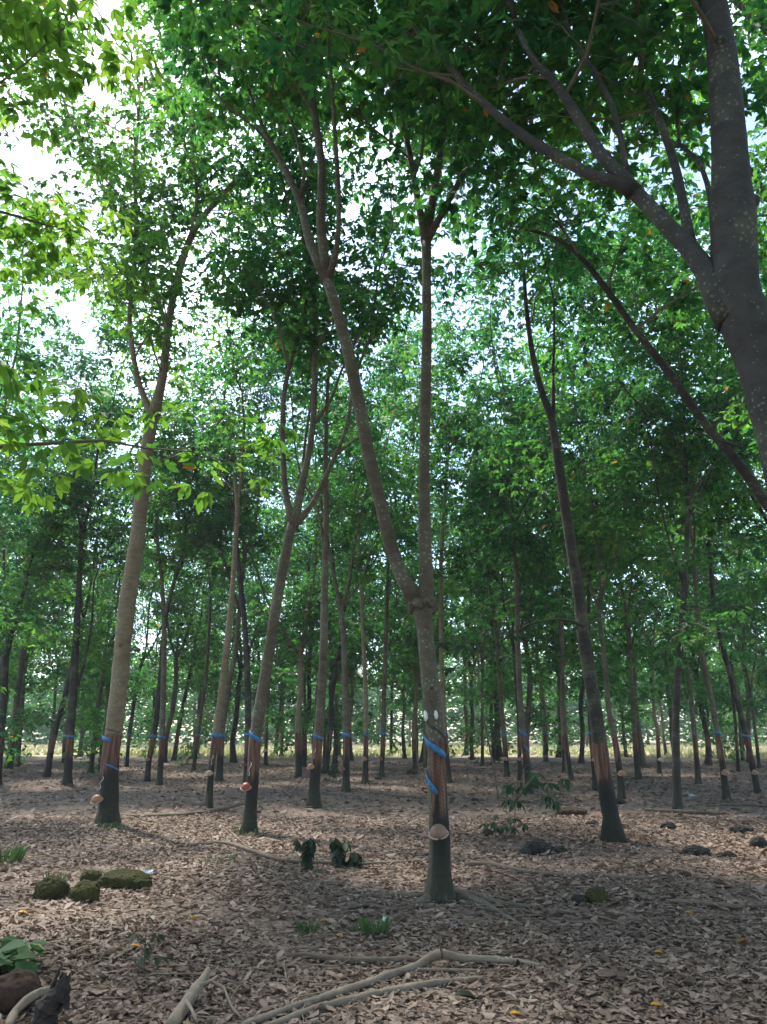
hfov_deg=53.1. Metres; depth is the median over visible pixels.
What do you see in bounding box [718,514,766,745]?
rubber tree
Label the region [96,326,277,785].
rubber tree
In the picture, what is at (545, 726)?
rubber tree
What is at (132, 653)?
rubber tree
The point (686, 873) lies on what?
stone
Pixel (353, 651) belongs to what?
rubber tree
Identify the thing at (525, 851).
stone
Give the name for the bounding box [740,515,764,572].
rubber tree
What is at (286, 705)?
rubber tree
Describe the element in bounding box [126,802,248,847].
fallen branch
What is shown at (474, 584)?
rubber tree
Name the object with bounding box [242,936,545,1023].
fallen branch
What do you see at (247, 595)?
rubber tree
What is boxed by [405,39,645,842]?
rubber tree
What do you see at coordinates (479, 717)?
rubber tree
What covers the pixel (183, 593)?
rubber tree
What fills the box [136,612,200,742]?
rubber tree
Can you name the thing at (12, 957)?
leafy plant
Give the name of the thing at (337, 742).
rubber tree
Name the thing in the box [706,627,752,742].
rubber tree
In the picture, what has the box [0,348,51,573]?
rubber tree
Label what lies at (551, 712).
rubber tree
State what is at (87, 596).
rubber tree
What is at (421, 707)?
rubber tree
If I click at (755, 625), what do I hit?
rubber tree
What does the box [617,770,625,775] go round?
latex cup
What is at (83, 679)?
rubber tree
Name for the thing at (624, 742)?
rubber tree
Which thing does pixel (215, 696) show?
rubber tree
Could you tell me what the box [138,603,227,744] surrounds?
rubber tree
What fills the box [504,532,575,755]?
rubber tree
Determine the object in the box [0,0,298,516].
rubber tree
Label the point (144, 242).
rubber tree
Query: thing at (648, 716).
rubber tree
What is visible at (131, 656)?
rubber tree
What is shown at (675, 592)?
rubber tree
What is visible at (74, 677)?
rubber tree
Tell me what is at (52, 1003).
charred stump
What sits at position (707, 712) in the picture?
rubber tree
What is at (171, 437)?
rubber tree
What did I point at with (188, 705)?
rubber tree
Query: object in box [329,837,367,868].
wilted plant
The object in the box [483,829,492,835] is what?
stone
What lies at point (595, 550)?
rubber tree
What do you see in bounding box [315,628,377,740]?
rubber tree
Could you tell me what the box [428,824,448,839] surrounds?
latex cup
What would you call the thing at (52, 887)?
stone
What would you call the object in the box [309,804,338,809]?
grass tuft
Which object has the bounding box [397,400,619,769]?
rubber tree
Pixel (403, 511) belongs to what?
rubber tree
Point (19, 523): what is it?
rubber tree
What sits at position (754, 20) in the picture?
rubber tree
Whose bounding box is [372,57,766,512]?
rubber tree
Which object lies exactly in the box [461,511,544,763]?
rubber tree
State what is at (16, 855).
grass tuft
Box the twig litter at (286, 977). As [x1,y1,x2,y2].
[0,799,766,1023]
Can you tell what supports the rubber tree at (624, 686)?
on the ground at (301, 811)
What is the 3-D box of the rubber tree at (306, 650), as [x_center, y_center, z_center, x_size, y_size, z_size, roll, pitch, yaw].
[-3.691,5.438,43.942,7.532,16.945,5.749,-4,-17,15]
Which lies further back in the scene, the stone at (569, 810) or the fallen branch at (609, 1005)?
the stone at (569, 810)
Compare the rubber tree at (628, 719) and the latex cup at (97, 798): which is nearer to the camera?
the latex cup at (97, 798)
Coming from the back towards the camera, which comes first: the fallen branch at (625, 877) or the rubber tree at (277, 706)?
the rubber tree at (277, 706)
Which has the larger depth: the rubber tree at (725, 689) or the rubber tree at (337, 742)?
the rubber tree at (725, 689)
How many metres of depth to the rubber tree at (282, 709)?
48.81 m
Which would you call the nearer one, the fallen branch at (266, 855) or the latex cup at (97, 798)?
the fallen branch at (266, 855)
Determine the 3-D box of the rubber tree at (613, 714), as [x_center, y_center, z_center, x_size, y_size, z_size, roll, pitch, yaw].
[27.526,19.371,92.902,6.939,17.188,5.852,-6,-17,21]
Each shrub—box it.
[259,867,308,873]
[478,814,527,838]
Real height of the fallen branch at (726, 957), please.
0.037 m
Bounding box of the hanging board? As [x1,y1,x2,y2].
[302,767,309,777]
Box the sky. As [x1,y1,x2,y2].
[0,0,766,734]
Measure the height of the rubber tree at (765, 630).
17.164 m
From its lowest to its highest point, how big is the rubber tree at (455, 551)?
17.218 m
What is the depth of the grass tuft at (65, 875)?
7.67 m
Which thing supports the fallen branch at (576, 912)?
on the ground at (301, 811)
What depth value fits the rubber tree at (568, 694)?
45.58 m
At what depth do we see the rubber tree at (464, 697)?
51.36 m
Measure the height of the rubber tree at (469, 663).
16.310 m
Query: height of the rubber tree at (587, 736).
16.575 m
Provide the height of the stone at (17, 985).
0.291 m
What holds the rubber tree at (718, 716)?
on the ground at (301, 811)
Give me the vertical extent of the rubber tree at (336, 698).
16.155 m
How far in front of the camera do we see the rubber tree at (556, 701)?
47.38 m
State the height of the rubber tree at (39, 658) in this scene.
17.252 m
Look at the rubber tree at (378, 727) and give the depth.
92.89 m
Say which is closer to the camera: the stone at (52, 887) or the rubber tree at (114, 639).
the stone at (52, 887)
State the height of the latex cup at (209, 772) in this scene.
0.115 m
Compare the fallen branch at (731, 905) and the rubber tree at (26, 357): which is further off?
the rubber tree at (26, 357)
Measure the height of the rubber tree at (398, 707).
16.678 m
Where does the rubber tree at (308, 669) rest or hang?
on the ground at (301, 811)
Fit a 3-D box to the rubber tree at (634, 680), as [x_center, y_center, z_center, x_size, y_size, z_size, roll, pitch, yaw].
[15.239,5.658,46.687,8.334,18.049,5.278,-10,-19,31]
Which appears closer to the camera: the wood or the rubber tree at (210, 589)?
the rubber tree at (210, 589)
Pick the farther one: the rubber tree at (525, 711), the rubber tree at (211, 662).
the rubber tree at (525, 711)
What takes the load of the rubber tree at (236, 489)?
on the ground at (301, 811)
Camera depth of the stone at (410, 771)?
27.48 m
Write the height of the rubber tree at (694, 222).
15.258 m
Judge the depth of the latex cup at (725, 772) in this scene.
17.08 m
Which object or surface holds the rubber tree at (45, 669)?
on the ground at (301, 811)
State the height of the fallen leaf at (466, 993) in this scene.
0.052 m
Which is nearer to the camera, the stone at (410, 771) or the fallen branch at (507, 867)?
the fallen branch at (507, 867)
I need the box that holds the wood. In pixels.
[4,620,766,744]
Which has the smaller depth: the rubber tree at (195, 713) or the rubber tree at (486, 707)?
the rubber tree at (486, 707)
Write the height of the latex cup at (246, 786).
0.117 m
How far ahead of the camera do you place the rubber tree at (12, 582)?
22.61 m
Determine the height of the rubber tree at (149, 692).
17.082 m
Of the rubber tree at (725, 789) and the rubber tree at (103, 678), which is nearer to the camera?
the rubber tree at (725, 789)
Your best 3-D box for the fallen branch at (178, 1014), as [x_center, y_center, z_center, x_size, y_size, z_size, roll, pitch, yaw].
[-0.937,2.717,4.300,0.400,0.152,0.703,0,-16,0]
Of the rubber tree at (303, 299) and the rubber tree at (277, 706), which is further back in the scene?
the rubber tree at (277, 706)
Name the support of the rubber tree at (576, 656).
on the ground at (301, 811)
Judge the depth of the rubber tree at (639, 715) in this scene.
98.81 m
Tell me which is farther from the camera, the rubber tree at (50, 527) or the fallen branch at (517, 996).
the rubber tree at (50, 527)
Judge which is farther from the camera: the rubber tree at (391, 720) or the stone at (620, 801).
the rubber tree at (391, 720)
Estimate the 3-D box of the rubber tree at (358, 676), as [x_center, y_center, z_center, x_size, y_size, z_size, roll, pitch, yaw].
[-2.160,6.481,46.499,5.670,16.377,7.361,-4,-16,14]
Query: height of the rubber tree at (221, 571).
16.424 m
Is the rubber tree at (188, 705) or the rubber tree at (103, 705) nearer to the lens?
the rubber tree at (188, 705)
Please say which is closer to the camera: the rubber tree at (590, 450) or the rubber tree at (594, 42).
the rubber tree at (594, 42)
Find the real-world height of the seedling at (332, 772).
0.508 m
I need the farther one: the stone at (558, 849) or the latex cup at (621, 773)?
the latex cup at (621, 773)
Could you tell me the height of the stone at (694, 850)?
0.191 m
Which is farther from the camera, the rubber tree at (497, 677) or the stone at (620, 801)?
the rubber tree at (497, 677)
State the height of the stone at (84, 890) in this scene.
0.245 m
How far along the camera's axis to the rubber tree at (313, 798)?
17.77 m
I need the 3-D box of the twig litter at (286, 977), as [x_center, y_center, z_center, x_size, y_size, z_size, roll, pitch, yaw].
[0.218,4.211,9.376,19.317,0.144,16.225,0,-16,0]
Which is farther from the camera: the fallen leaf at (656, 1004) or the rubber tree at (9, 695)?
the rubber tree at (9, 695)
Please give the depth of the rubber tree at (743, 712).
92.85 m
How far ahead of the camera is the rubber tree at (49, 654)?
42.77 m
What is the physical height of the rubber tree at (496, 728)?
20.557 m
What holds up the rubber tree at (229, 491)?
on the ground at (301, 811)
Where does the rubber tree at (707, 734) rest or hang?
on the ground at (301, 811)
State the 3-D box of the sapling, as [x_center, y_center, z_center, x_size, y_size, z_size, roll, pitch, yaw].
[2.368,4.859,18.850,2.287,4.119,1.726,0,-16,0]
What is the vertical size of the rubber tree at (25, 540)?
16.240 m
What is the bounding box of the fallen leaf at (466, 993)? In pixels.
[455,990,478,999]
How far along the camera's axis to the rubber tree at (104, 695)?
41.17 m
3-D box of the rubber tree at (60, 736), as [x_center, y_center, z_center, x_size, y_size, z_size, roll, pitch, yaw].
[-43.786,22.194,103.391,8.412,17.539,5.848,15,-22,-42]
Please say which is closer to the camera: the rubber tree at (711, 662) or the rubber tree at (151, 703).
the rubber tree at (711, 662)
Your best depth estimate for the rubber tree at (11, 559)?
36.71 m
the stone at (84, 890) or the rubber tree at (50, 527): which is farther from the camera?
the rubber tree at (50, 527)
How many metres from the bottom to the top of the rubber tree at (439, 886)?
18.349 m
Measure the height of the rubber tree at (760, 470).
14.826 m
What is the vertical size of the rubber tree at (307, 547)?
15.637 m
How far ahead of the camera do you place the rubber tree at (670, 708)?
42.06 m
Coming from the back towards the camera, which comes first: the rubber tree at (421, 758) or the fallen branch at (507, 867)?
the rubber tree at (421, 758)
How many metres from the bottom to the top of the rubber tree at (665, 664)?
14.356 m
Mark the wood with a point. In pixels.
(43, 731)
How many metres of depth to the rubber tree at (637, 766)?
26.42 m
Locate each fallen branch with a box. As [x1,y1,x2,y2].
[0,827,55,829]
[5,986,49,1023]
[31,919,136,925]
[36,951,90,955]
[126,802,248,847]
[150,824,427,868]
[165,967,243,1023]
[219,892,281,904]
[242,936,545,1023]
[264,976,482,1023]
[282,951,421,963]
[369,785,426,798]
[372,852,428,857]
[447,994,527,1002]
[464,861,563,879]
[553,908,649,934]
[565,873,648,879]
[589,992,639,1021]
[644,808,731,813]
[666,898,766,908]
[706,803,766,806]
[707,931,753,989]
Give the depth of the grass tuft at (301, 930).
6.10 m
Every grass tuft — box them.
[0,843,28,863]
[42,871,66,878]
[98,821,121,828]
[198,853,236,864]
[235,828,265,835]
[294,917,320,933]
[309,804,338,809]
[348,922,376,934]
[357,914,392,937]
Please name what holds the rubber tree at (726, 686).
on the ground at (301, 811)
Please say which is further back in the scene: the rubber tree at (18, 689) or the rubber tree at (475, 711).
the rubber tree at (475, 711)
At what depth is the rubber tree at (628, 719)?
35.24 m
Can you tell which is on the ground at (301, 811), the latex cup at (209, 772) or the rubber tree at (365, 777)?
the rubber tree at (365, 777)
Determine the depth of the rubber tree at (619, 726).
50.52 m
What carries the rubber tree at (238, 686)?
on the ground at (301, 811)
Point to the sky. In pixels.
(32, 163)
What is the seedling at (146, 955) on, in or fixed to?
on the ground at (301, 811)
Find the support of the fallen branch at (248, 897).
on the ground at (301, 811)
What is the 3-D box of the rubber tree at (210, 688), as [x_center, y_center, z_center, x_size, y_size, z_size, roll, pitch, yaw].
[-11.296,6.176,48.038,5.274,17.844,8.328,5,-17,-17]
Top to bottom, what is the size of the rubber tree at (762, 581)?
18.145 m
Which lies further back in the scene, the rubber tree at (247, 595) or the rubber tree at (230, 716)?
the rubber tree at (230, 716)
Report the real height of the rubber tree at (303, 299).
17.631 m
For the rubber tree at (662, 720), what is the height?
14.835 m
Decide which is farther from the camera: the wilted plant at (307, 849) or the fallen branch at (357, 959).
the wilted plant at (307, 849)
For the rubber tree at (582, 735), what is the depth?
38.51 m
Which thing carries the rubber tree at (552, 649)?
on the ground at (301, 811)
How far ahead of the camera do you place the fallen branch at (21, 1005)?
4.21 m
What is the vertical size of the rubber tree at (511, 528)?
17.409 m
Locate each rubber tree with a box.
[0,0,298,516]
[0,0,357,824]
[0,64,47,523]
[0,189,111,694]
[0,242,70,764]
[0,304,137,783]
[0,311,170,777]
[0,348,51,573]
[0,363,144,768]
[0,371,63,613]
[0,388,134,691]
[0,390,57,594]
[0,437,79,766]
[0,526,66,746]
[1,451,74,724]
[1,464,64,678]
[1,508,92,704]
[2,263,218,785]
[5,512,100,754]
[7,484,105,756]
[26,458,176,763]
[34,645,65,741]
[35,541,134,753]
[40,417,166,769]
[55,610,82,731]
[56,431,198,773]
[60,531,128,756]
[63,526,154,761]
[69,607,143,715]
[70,433,242,762]
[76,605,152,738]
[78,630,136,737]
[83,485,168,757]
[90,288,284,781]
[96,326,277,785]
[110,536,182,754]
[113,0,570,934]
[115,445,217,766]
[119,429,243,760]
[125,520,199,749]
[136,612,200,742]
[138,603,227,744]
[146,321,325,781]
[146,539,265,753]
[149,392,273,770]
[150,312,439,777]
[156,0,766,489]
[159,152,331,807]
[165,526,228,755]
[170,284,292,785]
[171,578,231,739]
[175,1,488,834]
[175,448,321,765]
[178,530,244,745]
[196,610,254,743]
[197,231,399,808]
[213,441,357,765]
[214,530,312,757]
[229,496,333,754]
[231,251,482,791]
[236,496,348,756]
[242,652,278,740]
[249,434,374,766]
[251,319,410,773]
[255,464,384,759]
[257,421,446,760]
[258,502,378,756]
[261,619,297,734]
[262,491,398,756]
[265,469,383,762]
[276,325,430,783]
[276,393,414,766]
[289,669,328,738]
[301,487,394,758]
[303,411,496,769]
[308,317,465,776]
[315,372,530,766]
[315,610,362,730]
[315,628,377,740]
[330,491,474,758]
[335,517,479,757]
[361,514,491,731]
[369,432,490,762]
[369,607,400,744]
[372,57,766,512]
[373,497,449,755]
[374,269,542,782]
[380,630,422,743]
[392,159,649,793]
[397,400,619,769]
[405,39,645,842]
[407,353,641,773]
[407,627,460,732]
[409,494,500,755]
[411,349,581,776]
[411,449,530,765]
[411,497,523,758]
[413,303,597,780]
[422,672,463,741]
[430,471,510,759]
[432,221,691,790]
[445,426,539,760]
[450,348,649,779]
[452,603,493,745]
[457,450,570,761]
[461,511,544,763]
[462,660,501,744]
[472,199,715,798]
[500,357,736,773]
[501,623,565,744]
[504,322,721,779]
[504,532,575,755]
[507,660,541,738]
[515,445,649,763]
[521,447,610,756]
[523,483,594,757]
[528,438,700,766]
[531,149,766,809]
[554,177,766,799]
[554,579,653,756]
[561,585,643,746]
[570,597,617,746]
[572,0,766,453]
[582,333,747,783]
[587,496,725,762]
[591,503,684,731]
[594,634,626,732]
[599,503,723,759]
[604,542,712,754]
[604,619,650,735]
[610,637,668,740]
[611,200,766,793]
[617,637,652,736]
[626,365,766,653]
[627,409,763,765]
[637,210,766,611]
[639,513,744,758]
[650,276,766,602]
[651,449,766,762]
[652,545,738,757]
[661,91,766,295]
[661,435,766,768]
[664,549,763,750]
[683,460,766,771]
[694,548,766,760]
[698,555,766,711]
[699,642,749,743]
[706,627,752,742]
[716,634,766,732]
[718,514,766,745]
[722,467,766,705]
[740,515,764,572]
[748,451,762,477]
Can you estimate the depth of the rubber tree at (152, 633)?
52.55 m
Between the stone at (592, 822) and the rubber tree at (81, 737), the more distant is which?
the rubber tree at (81, 737)
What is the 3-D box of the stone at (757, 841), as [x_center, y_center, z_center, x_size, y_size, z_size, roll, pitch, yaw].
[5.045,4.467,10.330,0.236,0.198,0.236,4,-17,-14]
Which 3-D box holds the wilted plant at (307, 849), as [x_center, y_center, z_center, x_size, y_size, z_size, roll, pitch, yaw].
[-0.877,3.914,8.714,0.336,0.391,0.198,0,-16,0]
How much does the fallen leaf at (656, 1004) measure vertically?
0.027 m
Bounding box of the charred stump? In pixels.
[32,963,70,1023]
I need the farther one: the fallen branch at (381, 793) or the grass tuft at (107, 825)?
the fallen branch at (381, 793)
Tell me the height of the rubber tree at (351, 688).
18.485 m
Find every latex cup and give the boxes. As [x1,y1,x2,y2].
[90,794,102,803]
[205,770,212,775]
[240,782,251,790]
[307,764,314,768]
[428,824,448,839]
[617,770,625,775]
[721,769,729,774]
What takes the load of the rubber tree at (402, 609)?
on the ground at (301, 811)
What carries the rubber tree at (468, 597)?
on the ground at (301, 811)
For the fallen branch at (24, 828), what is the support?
on the ground at (301, 811)
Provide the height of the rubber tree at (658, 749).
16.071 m
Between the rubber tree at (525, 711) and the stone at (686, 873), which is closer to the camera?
the stone at (686, 873)
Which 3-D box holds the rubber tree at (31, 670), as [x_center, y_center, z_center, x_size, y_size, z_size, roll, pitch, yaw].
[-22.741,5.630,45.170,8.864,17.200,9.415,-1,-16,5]
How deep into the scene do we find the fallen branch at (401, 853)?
9.42 m
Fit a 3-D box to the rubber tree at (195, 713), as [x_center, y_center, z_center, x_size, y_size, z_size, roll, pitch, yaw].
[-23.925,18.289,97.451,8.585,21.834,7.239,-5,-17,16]
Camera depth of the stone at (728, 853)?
9.75 m
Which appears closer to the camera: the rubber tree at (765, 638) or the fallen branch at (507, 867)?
the fallen branch at (507, 867)
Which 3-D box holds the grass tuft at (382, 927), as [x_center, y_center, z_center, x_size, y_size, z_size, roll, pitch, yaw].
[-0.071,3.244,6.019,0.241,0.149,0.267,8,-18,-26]
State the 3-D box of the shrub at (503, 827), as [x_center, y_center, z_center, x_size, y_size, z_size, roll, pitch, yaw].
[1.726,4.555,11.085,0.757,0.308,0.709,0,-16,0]
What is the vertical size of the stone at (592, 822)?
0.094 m
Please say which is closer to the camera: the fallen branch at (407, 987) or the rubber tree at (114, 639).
the fallen branch at (407, 987)
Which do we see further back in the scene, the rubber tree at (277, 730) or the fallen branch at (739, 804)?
the rubber tree at (277, 730)
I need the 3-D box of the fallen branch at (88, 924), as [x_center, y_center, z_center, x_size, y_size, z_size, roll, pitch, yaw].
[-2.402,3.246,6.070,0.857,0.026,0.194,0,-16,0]
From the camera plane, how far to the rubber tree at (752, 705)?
31.87 m
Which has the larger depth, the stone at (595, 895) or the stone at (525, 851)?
the stone at (525, 851)
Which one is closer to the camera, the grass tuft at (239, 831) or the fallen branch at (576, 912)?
the fallen branch at (576, 912)
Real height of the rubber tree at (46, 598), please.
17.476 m
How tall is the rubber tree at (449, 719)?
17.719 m
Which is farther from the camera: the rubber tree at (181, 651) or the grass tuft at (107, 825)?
the rubber tree at (181, 651)
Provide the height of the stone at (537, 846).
0.222 m
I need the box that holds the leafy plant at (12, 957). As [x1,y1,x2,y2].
[0,936,48,973]
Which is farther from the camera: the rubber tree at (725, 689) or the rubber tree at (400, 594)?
the rubber tree at (725, 689)
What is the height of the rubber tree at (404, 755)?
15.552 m
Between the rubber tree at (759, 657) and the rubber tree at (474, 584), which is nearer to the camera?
the rubber tree at (474, 584)
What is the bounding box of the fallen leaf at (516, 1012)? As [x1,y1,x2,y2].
[510,1010,522,1015]
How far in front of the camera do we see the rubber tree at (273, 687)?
46.39 m
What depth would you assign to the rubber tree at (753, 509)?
28.04 m
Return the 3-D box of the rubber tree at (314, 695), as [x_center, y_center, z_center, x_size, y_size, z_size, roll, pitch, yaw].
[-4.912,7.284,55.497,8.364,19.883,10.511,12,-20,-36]
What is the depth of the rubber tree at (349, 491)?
21.89 m
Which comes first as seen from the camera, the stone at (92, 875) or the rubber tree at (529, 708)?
the stone at (92, 875)
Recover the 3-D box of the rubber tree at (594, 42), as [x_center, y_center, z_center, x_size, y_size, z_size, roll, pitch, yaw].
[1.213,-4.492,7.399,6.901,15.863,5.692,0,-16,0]
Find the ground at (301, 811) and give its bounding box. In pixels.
[0,735,766,1023]
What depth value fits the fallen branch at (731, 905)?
6.62 m
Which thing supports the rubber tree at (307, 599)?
on the ground at (301, 811)
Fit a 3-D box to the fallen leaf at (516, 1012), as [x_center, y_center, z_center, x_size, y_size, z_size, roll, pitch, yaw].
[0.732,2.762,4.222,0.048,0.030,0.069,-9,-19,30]
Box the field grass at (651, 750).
[3,741,766,758]
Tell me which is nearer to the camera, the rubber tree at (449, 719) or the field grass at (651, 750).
the field grass at (651, 750)
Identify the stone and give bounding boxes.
[0,968,41,1015]
[33,875,69,899]
[69,879,100,903]
[79,869,101,880]
[97,868,152,890]
[406,769,417,774]
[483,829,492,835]
[519,848,531,855]
[523,840,552,854]
[554,846,567,853]
[555,806,587,815]
[571,894,587,904]
[585,821,598,825]
[585,887,609,903]
[616,798,624,803]
[660,822,676,829]
[679,871,690,877]
[681,844,710,857]
[722,850,736,858]
[729,825,753,833]
[749,836,766,848]
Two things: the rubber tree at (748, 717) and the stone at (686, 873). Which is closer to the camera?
the stone at (686, 873)
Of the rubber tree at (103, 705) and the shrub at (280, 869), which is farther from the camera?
the rubber tree at (103, 705)
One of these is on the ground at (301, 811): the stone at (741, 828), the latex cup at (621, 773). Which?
the stone at (741, 828)
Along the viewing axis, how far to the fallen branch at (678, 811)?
14.81 m
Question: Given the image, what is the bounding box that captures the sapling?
[434,626,523,798]
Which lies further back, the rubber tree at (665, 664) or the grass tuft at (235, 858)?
the rubber tree at (665, 664)
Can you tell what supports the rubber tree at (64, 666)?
on the ground at (301, 811)
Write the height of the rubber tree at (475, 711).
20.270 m
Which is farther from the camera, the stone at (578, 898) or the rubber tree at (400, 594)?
the rubber tree at (400, 594)
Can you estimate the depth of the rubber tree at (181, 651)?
40.07 m
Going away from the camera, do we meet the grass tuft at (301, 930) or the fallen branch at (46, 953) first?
the fallen branch at (46, 953)
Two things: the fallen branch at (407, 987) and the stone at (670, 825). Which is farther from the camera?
the stone at (670, 825)
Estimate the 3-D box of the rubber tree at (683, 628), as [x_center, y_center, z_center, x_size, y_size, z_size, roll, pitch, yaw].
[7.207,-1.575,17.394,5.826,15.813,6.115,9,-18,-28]
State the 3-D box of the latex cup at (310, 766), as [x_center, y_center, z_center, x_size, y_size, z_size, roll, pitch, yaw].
[-1.517,5.299,15.982,0.163,0.116,0.168,0,-16,0]
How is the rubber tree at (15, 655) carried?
on the ground at (301, 811)
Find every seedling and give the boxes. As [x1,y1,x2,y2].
[127,915,168,973]
[327,764,339,779]
[500,765,573,836]
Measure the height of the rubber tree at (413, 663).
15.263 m
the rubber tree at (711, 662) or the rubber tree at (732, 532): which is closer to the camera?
the rubber tree at (732, 532)
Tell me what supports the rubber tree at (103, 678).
on the ground at (301, 811)
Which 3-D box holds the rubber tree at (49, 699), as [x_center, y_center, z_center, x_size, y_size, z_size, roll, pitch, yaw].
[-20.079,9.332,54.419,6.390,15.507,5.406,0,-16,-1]
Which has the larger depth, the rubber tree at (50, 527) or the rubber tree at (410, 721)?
the rubber tree at (410, 721)
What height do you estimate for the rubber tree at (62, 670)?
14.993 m
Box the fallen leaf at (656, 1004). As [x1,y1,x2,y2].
[651,1002,662,1006]
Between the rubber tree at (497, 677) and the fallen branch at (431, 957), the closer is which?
the fallen branch at (431, 957)
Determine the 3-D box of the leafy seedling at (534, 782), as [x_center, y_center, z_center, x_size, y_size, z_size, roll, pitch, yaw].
[2.275,4.273,11.352,1.119,1.006,0.820,0,-16,0]
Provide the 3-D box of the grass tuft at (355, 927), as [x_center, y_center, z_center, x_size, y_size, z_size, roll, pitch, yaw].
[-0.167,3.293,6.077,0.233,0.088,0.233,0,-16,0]
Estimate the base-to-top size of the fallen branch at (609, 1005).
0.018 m
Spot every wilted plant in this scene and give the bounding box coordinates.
[292,838,320,869]
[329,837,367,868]
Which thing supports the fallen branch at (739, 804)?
on the ground at (301, 811)
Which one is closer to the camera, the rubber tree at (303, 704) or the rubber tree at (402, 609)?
the rubber tree at (402, 609)
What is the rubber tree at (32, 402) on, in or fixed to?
on the ground at (301, 811)
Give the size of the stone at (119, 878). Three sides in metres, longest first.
0.539 x 0.428 x 0.235 m

